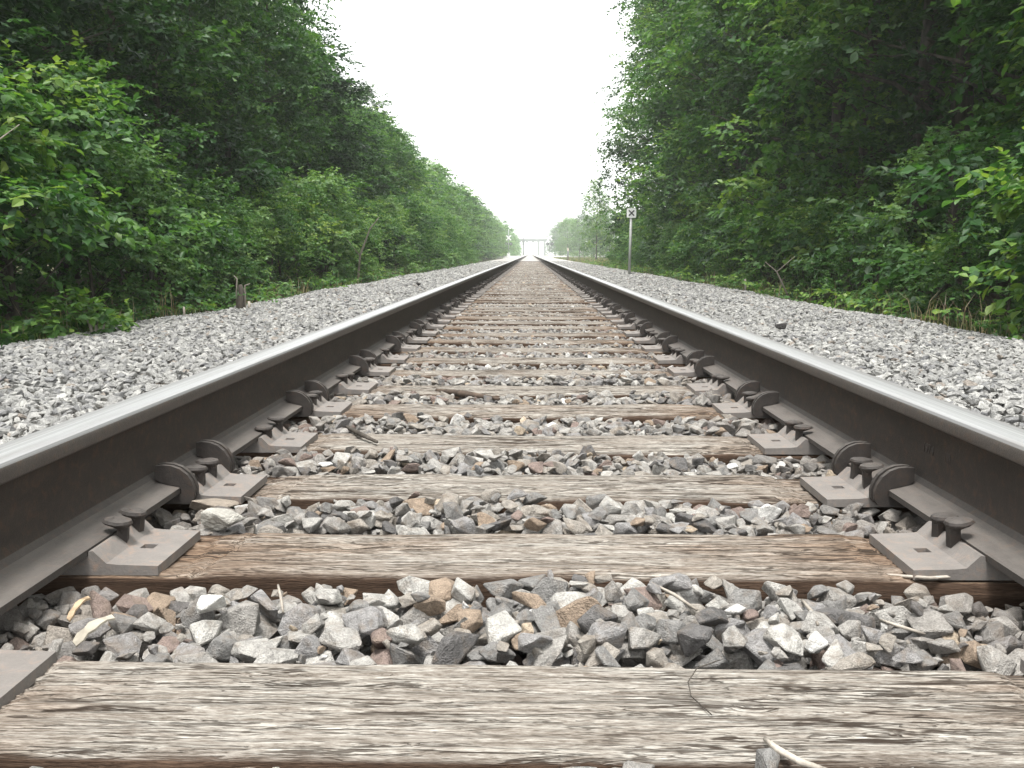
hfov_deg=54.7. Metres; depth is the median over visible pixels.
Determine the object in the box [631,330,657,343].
tie plate
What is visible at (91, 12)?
broadleaf tree
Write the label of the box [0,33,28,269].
broadleaf tree
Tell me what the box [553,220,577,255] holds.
broadleaf tree
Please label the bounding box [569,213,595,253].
broadleaf tree
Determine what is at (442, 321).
tie plate
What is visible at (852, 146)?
broadleaf tree
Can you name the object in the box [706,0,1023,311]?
broadleaf tree
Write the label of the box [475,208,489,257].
broadleaf tree
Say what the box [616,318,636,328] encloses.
tie plate
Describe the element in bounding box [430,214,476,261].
shrub
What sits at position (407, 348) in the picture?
tie plate
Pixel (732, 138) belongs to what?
broadleaf tree
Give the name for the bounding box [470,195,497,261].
broadleaf tree
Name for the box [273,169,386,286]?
shrub
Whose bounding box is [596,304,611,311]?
tie plate
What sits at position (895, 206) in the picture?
shrub
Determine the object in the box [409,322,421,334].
rail anchor
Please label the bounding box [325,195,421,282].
shrub
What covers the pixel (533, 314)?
railway tie
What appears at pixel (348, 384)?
tie plate
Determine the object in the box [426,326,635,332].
railway tie
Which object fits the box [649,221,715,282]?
shrub
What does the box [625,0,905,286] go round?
broadleaf tree
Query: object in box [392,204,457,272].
shrub
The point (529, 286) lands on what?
railway tie
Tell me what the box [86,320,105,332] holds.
weathered root
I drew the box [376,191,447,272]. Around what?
shrub
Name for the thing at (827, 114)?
broadleaf tree
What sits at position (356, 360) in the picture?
rail anchor
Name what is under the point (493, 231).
broadleaf tree
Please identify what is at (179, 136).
broadleaf tree
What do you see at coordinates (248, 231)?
shrub
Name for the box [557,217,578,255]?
broadleaf tree
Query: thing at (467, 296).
tie plate
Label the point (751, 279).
shrub
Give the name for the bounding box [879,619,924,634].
dry stem
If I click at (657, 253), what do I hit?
shrub
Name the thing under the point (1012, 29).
young tree
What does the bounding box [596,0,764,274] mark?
broadleaf tree
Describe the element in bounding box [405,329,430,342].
tie plate
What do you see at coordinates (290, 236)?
shrub
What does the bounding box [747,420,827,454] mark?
tie plate
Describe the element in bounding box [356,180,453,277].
shrub
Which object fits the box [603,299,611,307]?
rail anchor
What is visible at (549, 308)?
railway tie
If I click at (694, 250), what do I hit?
shrub
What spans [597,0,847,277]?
broadleaf tree
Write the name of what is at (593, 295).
tie plate
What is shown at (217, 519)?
loose stone
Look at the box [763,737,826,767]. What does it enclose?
forked twig
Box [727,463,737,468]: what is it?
loose stone
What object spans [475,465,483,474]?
loose stone
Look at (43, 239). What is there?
deep wood
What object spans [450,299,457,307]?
rail anchor
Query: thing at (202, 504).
loose stone
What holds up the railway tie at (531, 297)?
on the ballast bed
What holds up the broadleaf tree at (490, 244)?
on the ground at (989, 298)
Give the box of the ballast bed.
[0,255,1023,767]
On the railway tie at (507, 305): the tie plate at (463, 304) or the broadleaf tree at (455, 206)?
the tie plate at (463, 304)
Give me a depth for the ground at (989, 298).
19.27 m
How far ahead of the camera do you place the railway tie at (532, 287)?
14.39 m
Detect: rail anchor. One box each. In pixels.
[155,462,198,503]
[196,439,234,472]
[286,390,313,416]
[304,380,329,400]
[349,355,368,374]
[359,349,377,364]
[386,335,400,350]
[392,331,406,343]
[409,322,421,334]
[414,319,425,329]
[427,312,437,322]
[440,305,448,313]
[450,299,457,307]
[458,294,465,301]
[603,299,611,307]
[612,305,620,313]
[624,312,634,322]
[636,319,647,329]
[640,322,652,334]
[655,331,669,344]
[662,335,677,350]
[685,350,703,365]
[694,356,714,375]
[734,381,759,401]
[751,391,778,417]
[831,441,870,474]
[869,464,914,506]
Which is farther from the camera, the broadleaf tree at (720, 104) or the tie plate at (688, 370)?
the broadleaf tree at (720, 104)
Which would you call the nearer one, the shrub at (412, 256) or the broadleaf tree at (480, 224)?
the shrub at (412, 256)
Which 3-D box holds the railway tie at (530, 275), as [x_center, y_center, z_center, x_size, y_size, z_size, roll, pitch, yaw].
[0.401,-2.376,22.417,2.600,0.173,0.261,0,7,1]
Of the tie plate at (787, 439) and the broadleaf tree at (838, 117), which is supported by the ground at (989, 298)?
the broadleaf tree at (838, 117)
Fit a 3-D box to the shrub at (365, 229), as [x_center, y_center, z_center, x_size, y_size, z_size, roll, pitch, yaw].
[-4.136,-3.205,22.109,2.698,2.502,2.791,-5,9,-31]
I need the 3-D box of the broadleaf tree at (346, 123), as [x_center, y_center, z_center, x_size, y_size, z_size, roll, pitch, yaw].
[-6.172,-5.867,29.846,4.722,5.940,4.702,7,10,42]
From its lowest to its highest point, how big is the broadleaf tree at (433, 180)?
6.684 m
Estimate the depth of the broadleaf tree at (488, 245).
119.31 m
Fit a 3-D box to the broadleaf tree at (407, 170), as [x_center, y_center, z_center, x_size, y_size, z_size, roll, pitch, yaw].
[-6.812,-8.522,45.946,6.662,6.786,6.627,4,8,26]
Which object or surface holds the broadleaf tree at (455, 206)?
on the ground at (989, 298)
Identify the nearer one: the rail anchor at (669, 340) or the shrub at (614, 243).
the rail anchor at (669, 340)
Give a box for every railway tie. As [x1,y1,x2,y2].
[0,660,1023,767]
[17,533,1023,621]
[160,474,910,520]
[235,433,832,464]
[288,404,778,425]
[334,385,723,399]
[353,369,710,380]
[377,357,685,368]
[390,347,671,357]
[406,339,655,346]
[416,333,645,339]
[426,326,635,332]
[442,321,625,325]
[446,316,619,320]
[454,313,604,316]
[461,309,600,312]
[463,301,597,304]
[467,307,595,309]
[472,304,592,306]
[475,293,577,295]
[475,299,586,301]
[478,297,581,298]
[481,295,579,296]
[485,292,575,293]
[487,291,573,291]
[490,288,570,289]
[490,289,573,290]
[491,287,569,287]
[492,286,567,286]
[494,284,566,284]
[496,283,562,283]
[499,281,560,281]
[500,279,559,279]
[500,282,560,282]
[505,275,554,275]
[507,274,552,274]
[508,273,552,273]
[513,268,545,268]
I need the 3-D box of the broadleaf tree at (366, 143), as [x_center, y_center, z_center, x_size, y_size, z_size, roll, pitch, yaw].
[-6.255,-6.498,32.576,5.859,6.237,5.393,3,8,19]
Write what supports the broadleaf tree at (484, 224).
on the ground at (989, 298)
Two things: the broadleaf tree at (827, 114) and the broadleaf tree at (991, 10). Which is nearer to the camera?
the broadleaf tree at (991, 10)
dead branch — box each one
[346,217,378,283]
[767,256,794,299]
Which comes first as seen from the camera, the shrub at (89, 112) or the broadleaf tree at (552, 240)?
the shrub at (89, 112)
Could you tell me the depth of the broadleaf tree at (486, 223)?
111.65 m
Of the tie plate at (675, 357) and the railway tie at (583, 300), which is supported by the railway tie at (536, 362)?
the tie plate at (675, 357)
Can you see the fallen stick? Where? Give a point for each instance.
(461, 393)
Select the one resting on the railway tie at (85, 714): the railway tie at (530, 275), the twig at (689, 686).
the twig at (689, 686)
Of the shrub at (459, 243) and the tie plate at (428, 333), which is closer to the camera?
the tie plate at (428, 333)
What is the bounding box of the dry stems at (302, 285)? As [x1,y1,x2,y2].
[0,260,472,338]
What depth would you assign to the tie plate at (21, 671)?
1.14 m
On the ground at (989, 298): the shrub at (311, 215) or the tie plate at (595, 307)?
the shrub at (311, 215)
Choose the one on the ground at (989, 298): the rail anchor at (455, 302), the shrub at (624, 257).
the shrub at (624, 257)
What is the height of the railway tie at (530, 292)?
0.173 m
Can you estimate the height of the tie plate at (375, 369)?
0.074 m
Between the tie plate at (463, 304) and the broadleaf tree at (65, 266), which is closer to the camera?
the tie plate at (463, 304)
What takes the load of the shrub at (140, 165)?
on the ground at (989, 298)
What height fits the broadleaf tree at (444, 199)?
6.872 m
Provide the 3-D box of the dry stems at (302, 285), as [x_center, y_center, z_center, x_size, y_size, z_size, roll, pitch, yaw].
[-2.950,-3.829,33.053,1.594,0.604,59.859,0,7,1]
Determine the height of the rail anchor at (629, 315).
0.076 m
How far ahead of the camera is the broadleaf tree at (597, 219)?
97.99 m
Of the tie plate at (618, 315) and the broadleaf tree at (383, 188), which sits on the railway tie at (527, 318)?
the tie plate at (618, 315)
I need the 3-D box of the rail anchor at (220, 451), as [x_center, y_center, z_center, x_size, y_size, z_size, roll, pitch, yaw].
[-0.704,0.160,2.158,0.192,0.076,0.031,0,7,4]
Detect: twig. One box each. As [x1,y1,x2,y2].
[345,425,377,442]
[688,660,719,714]
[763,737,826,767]
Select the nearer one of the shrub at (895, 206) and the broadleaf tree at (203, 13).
the shrub at (895, 206)
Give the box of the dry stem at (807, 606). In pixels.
[801,599,818,625]
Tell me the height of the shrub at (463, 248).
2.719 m
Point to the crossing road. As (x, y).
(543, 256)
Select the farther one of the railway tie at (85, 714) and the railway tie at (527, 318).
the railway tie at (527, 318)
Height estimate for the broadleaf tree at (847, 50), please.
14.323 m
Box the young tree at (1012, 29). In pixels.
[951,0,1023,142]
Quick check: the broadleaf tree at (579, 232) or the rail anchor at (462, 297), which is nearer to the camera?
the rail anchor at (462, 297)
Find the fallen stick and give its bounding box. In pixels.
[435,388,499,400]
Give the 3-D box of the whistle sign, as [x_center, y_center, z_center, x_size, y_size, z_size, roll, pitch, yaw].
[3.002,-3.459,25.005,0.236,1.929,0.087,0,7,1]
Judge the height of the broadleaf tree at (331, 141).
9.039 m
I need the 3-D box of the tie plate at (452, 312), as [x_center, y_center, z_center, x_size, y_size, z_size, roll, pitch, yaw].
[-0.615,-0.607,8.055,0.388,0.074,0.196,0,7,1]
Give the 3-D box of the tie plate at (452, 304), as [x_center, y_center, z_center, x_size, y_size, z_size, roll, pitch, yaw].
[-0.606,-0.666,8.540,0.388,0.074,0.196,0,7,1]
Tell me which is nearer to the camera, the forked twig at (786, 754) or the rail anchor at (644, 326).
the forked twig at (786, 754)
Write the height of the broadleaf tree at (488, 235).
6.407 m
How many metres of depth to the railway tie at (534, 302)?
9.90 m
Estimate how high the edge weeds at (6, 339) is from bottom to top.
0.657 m
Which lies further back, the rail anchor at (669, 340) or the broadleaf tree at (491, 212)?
the broadleaf tree at (491, 212)
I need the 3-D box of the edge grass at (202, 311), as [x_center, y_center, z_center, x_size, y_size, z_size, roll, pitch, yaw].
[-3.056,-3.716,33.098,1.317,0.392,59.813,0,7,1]
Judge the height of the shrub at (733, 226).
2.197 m
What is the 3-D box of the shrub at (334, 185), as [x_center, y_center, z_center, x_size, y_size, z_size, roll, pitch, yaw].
[-4.120,-2.908,19.198,2.690,2.706,2.658,3,8,21]
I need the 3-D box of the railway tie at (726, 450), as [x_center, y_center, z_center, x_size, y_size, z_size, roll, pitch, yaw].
[0.055,0.233,2.573,2.600,0.173,0.245,0,7,1]
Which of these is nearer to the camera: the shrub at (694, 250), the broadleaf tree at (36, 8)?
the broadleaf tree at (36, 8)
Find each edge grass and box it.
[11,262,476,340]
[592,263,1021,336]
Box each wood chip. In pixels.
[67,596,90,621]
[72,614,115,646]
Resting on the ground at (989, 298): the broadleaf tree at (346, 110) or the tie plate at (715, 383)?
the broadleaf tree at (346, 110)
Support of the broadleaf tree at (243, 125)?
on the ground at (989, 298)
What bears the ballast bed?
on the ground at (989, 298)
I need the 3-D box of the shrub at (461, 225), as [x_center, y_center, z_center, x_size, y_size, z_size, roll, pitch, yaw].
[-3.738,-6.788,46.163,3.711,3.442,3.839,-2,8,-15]
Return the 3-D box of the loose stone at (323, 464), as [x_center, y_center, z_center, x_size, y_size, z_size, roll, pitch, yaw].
[-0.427,0.183,2.272,0.031,0.010,0.023,7,10,43]
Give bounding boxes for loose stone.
[189,498,238,510]
[196,594,225,613]
[201,508,244,530]
[318,462,332,466]
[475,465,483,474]
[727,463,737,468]
[775,323,786,328]
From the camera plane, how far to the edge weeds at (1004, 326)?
10.87 m
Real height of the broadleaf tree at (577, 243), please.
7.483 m
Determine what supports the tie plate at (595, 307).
on the railway tie at (549, 308)
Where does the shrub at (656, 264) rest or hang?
on the ground at (989, 298)
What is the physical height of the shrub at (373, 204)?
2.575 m
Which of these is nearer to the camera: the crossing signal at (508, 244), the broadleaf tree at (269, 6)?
the broadleaf tree at (269, 6)
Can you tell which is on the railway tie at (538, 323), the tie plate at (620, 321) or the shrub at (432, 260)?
the tie plate at (620, 321)
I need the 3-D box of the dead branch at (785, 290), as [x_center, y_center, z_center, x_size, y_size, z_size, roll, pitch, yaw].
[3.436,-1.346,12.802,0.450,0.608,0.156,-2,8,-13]
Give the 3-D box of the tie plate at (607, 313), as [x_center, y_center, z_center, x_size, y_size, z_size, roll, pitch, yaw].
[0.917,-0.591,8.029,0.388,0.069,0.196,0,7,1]
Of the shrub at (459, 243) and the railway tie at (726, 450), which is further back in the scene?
the shrub at (459, 243)
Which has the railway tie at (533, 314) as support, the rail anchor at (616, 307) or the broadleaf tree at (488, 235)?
the rail anchor at (616, 307)
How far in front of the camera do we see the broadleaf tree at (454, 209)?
81.07 m
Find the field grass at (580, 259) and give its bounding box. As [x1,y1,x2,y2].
[551,256,690,266]
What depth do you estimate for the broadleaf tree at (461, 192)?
73.68 m
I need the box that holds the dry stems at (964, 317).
[582,260,1023,610]
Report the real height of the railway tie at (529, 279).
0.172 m
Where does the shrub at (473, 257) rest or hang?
on the ground at (989, 298)
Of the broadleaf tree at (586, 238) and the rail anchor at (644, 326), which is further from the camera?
the broadleaf tree at (586, 238)
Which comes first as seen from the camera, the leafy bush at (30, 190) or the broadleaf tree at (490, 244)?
the leafy bush at (30, 190)
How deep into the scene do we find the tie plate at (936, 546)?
1.55 m
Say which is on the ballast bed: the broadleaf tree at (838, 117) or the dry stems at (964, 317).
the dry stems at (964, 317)
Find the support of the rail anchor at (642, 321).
on the railway tie at (559, 336)
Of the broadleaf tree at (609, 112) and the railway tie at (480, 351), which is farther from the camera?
the broadleaf tree at (609, 112)
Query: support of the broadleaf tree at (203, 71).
on the ground at (989, 298)
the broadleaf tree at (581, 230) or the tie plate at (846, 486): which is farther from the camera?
the broadleaf tree at (581, 230)
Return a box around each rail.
[0,255,527,615]
[532,255,1023,586]
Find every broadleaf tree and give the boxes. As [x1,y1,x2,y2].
[0,0,66,232]
[0,0,132,270]
[0,0,176,270]
[0,0,210,317]
[0,0,293,307]
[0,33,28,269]
[1,7,176,290]
[3,0,247,284]
[13,12,145,278]
[15,0,308,299]
[69,0,338,290]
[83,0,260,280]
[118,0,352,283]
[157,3,297,268]
[169,0,369,282]
[202,0,314,226]
[207,35,412,277]
[232,0,335,272]
[242,97,377,277]
[256,91,426,266]
[257,26,347,207]
[290,120,406,269]
[292,106,414,268]
[296,101,429,272]
[305,73,361,270]
[340,73,398,135]
[344,129,432,263]
[356,125,438,258]
[369,137,429,202]
[386,148,458,223]
[387,159,444,200]
[393,155,455,204]
[417,172,454,213]
[417,183,476,252]
[422,157,474,250]
[422,176,465,211]
[434,177,485,258]
[444,177,483,255]
[448,181,488,254]
[450,196,482,262]
[457,186,486,251]
[463,189,487,256]
[464,199,497,257]
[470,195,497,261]
[475,196,493,258]
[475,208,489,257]
[477,215,501,259]
[478,197,492,254]
[478,216,493,257]
[478,229,496,260]
[482,208,508,258]
[483,211,506,259]
[486,220,504,258]
[544,225,562,255]
[550,220,570,255]
[553,218,578,255]
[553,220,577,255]
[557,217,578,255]
[565,218,593,256]
[568,214,593,255]
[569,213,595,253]
[577,0,713,264]
[577,179,617,259]
[578,215,606,255]
[582,223,605,257]
[590,0,748,238]
[592,213,623,257]
[592,215,614,257]
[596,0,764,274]
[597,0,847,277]
[604,5,749,270]
[614,0,887,282]
[617,0,794,274]
[625,0,846,264]
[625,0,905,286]
[646,0,999,290]
[660,0,1017,295]
[685,15,816,269]
[692,0,852,191]
[696,0,1023,296]
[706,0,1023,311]
[713,10,894,278]
[725,2,993,269]
[744,1,995,278]
[756,0,1023,292]
[795,0,1022,294]
[846,0,1023,258]
[852,0,1023,334]
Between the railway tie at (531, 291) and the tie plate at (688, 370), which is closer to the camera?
the tie plate at (688, 370)
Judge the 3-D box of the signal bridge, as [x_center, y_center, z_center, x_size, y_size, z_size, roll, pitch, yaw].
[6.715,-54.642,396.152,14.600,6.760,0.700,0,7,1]
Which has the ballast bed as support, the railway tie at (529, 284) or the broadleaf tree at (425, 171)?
the railway tie at (529, 284)
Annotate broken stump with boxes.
[234,276,250,308]
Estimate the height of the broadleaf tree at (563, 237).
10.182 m
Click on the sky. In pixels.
(503, 92)
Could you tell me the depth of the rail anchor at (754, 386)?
3.15 m
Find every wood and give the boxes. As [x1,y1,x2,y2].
[15,3,157,278]
[501,219,522,255]
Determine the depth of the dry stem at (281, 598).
1.36 m
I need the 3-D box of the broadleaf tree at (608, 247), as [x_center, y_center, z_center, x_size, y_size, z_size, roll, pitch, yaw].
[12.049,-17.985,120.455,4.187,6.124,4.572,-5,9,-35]
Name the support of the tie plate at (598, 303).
on the railway tie at (507, 305)
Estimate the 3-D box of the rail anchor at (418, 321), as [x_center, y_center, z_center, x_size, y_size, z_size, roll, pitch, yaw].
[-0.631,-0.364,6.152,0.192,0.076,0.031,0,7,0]
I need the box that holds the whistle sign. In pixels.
[627,208,635,273]
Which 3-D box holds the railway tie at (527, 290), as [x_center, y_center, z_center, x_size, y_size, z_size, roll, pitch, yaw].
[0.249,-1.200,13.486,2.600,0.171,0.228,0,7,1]
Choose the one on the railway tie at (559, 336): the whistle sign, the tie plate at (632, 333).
the tie plate at (632, 333)
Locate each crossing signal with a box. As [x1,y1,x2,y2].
[505,229,511,257]
[546,232,553,256]
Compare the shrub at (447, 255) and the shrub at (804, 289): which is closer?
the shrub at (804, 289)
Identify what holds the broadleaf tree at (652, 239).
on the ground at (989, 298)
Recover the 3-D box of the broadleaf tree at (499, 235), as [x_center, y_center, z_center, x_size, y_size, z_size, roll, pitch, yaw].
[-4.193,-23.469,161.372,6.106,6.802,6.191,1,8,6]
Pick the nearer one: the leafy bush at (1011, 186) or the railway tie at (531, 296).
the leafy bush at (1011, 186)
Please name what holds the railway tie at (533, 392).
on the ballast bed
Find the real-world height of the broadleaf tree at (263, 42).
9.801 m
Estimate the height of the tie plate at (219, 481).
0.069 m
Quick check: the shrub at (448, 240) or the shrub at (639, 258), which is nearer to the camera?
the shrub at (639, 258)
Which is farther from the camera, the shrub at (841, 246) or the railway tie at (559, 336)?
the shrub at (841, 246)
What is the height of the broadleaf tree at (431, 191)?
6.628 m
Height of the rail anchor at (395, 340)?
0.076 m
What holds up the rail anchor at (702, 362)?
on the railway tie at (531, 373)
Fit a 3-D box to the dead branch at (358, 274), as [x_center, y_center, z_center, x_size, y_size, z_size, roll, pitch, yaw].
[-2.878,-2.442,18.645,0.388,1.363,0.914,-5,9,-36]
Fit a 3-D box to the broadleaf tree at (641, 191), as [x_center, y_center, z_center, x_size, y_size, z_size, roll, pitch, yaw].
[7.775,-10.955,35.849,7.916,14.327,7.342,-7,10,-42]
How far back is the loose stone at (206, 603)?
1.34 m
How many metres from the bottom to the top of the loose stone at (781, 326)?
0.047 m
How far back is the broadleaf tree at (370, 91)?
55.88 m
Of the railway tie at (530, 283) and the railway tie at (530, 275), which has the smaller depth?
the railway tie at (530, 283)
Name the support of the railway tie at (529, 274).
on the ballast bed
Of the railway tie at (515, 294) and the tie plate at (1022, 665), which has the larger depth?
the railway tie at (515, 294)
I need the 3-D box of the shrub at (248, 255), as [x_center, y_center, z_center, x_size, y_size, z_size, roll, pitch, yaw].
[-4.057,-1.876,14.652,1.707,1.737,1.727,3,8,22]
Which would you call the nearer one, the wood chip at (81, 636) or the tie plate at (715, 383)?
the wood chip at (81, 636)
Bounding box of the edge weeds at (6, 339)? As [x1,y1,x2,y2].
[0,259,479,347]
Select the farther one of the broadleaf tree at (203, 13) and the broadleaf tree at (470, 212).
the broadleaf tree at (470, 212)
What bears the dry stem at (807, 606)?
on the ballast bed
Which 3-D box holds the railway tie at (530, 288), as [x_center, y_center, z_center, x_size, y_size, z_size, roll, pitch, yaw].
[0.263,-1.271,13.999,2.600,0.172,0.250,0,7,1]
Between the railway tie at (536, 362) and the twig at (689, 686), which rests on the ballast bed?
the railway tie at (536, 362)
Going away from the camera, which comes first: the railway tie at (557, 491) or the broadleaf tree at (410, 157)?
the railway tie at (557, 491)
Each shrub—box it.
[0,5,250,341]
[0,139,220,328]
[39,107,250,317]
[109,164,274,319]
[174,198,295,301]
[207,180,328,297]
[215,175,343,296]
[232,166,375,291]
[269,183,384,291]
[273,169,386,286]
[323,193,405,275]
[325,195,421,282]
[326,219,392,282]
[352,191,423,275]
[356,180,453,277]
[358,202,429,278]
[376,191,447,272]
[382,197,439,271]
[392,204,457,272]
[395,198,460,269]
[397,208,457,266]
[407,213,464,272]
[418,200,467,266]
[424,217,462,262]
[429,202,470,261]
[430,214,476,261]
[444,228,472,268]
[444,229,480,264]
[454,224,471,263]
[459,217,479,262]
[602,223,643,262]
[602,223,647,268]
[609,225,648,268]
[609,236,637,265]
[616,215,686,269]
[616,231,645,269]
[624,235,664,272]
[631,224,678,275]
[635,233,692,280]
[644,242,686,271]
[648,217,711,277]
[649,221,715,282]
[656,200,741,287]
[665,188,751,280]
[689,185,814,296]
[696,234,759,288]
[720,168,856,293]
[763,219,855,302]
[767,177,924,310]
[807,201,931,314]
[840,120,1022,328]
[891,170,1023,334]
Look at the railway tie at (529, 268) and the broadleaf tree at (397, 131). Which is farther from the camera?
the broadleaf tree at (397, 131)
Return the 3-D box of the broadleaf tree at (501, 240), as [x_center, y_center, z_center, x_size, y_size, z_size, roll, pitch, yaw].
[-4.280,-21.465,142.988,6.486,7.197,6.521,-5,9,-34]
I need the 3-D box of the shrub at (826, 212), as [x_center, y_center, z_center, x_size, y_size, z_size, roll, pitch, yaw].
[4.678,-1.911,13.897,2.181,2.022,2.256,0,7,-1]
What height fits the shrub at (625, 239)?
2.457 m
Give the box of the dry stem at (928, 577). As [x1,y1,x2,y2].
[888,574,949,579]
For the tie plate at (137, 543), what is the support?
on the railway tie at (296, 565)
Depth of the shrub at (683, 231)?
22.47 m
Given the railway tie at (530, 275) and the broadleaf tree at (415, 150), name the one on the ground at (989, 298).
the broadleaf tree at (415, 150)
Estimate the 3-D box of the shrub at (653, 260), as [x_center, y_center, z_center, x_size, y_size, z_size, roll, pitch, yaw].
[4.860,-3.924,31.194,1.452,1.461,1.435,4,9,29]
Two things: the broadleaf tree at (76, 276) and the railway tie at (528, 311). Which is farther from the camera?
the broadleaf tree at (76, 276)
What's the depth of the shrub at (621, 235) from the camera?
39.44 m
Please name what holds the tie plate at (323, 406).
on the railway tie at (633, 413)
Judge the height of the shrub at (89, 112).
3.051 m
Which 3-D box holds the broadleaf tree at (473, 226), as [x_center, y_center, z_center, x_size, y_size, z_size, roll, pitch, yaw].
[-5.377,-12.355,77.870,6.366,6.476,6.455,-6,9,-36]
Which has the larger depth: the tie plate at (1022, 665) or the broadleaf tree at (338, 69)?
the broadleaf tree at (338, 69)
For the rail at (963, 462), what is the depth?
2.05 m
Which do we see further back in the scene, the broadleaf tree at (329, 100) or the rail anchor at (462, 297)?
the broadleaf tree at (329, 100)
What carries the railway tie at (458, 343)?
on the ballast bed
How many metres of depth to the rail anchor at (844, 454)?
2.12 m
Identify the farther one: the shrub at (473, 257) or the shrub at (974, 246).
the shrub at (473, 257)
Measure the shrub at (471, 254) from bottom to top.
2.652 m
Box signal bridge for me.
[520,239,546,255]
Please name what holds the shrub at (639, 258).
on the ground at (989, 298)
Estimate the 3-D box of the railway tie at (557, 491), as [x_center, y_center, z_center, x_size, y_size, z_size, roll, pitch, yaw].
[0.037,0.294,2.091,2.600,0.174,0.226,0,7,1]
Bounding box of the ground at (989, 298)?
[0,255,1023,344]
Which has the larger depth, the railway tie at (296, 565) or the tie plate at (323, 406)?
the tie plate at (323, 406)
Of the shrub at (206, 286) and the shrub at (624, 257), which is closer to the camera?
the shrub at (206, 286)
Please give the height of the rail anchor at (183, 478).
0.076 m
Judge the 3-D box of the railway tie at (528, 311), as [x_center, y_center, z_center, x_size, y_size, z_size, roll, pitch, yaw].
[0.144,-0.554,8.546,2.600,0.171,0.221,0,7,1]
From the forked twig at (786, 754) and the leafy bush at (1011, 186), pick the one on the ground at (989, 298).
the leafy bush at (1011, 186)
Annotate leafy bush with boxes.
[0,63,159,340]
[942,120,1023,338]
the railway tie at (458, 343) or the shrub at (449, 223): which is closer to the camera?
the railway tie at (458, 343)
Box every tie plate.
[0,649,56,707]
[61,507,200,575]
[186,458,266,503]
[240,416,317,452]
[306,390,351,416]
[329,372,376,393]
[358,357,395,375]
[377,347,409,362]
[395,336,420,351]
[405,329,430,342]
[415,324,438,335]
[425,318,445,328]
[433,314,450,323]
[439,310,455,318]
[446,304,460,314]
[449,302,464,310]
[457,301,468,308]
[458,298,471,305]
[465,292,476,299]
[584,294,595,299]
[589,297,602,305]
[593,301,603,308]
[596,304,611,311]
[600,307,615,314]
[605,310,622,318]
[610,313,628,323]
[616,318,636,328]
[623,324,646,335]
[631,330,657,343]
[641,338,671,351]
[653,347,685,363]
[667,359,710,376]
[686,374,734,394]
[712,391,757,417]
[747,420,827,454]
[800,457,904,506]
[869,512,1014,580]
[1020,658,1023,673]
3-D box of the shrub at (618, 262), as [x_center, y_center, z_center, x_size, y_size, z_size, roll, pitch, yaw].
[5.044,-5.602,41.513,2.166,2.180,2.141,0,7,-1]
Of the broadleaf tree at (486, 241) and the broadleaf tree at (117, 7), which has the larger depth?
the broadleaf tree at (486, 241)
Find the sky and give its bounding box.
[271,0,669,254]
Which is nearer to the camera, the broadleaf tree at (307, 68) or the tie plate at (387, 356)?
the tie plate at (387, 356)
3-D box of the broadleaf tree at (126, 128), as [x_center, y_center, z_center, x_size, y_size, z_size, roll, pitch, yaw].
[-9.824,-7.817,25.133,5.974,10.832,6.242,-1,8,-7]
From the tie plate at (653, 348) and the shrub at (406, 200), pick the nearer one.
the tie plate at (653, 348)
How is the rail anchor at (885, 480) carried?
attached to the rail at (963, 462)
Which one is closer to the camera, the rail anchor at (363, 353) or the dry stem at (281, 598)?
the dry stem at (281, 598)
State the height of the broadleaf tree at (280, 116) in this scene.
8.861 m
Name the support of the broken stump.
on the ballast bed
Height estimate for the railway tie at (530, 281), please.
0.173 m
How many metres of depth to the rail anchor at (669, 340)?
4.90 m
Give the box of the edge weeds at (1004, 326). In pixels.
[578,259,1023,339]
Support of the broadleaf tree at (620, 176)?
on the ground at (989, 298)
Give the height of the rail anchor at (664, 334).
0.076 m
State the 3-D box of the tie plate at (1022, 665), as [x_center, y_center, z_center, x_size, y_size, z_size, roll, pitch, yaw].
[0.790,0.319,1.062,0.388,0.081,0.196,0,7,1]
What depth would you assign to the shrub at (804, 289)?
15.59 m
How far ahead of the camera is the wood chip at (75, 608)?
1.33 m
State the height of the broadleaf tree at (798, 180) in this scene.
15.613 m
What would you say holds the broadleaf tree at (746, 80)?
on the ground at (989, 298)
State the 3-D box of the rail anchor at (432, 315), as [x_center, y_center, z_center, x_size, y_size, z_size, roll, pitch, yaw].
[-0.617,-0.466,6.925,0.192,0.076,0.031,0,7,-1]
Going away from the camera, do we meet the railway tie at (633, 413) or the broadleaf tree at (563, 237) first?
the railway tie at (633, 413)
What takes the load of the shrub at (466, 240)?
on the ground at (989, 298)
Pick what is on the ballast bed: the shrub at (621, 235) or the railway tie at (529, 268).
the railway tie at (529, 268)
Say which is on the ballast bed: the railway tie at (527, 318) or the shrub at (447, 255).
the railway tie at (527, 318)
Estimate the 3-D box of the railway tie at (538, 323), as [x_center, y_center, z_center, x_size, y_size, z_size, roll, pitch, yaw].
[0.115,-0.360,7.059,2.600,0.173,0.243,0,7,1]
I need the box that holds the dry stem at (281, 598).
[277,584,283,612]
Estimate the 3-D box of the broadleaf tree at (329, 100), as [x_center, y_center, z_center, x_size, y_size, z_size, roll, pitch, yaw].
[-5.764,-6.147,27.455,6.046,6.894,5.927,-7,10,-43]
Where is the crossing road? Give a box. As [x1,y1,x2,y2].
[495,256,604,257]
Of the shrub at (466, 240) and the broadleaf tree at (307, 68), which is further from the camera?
the shrub at (466, 240)
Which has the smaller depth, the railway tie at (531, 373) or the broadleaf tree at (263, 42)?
the railway tie at (531, 373)
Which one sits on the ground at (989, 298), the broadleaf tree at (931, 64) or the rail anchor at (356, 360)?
the broadleaf tree at (931, 64)
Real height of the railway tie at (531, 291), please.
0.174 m

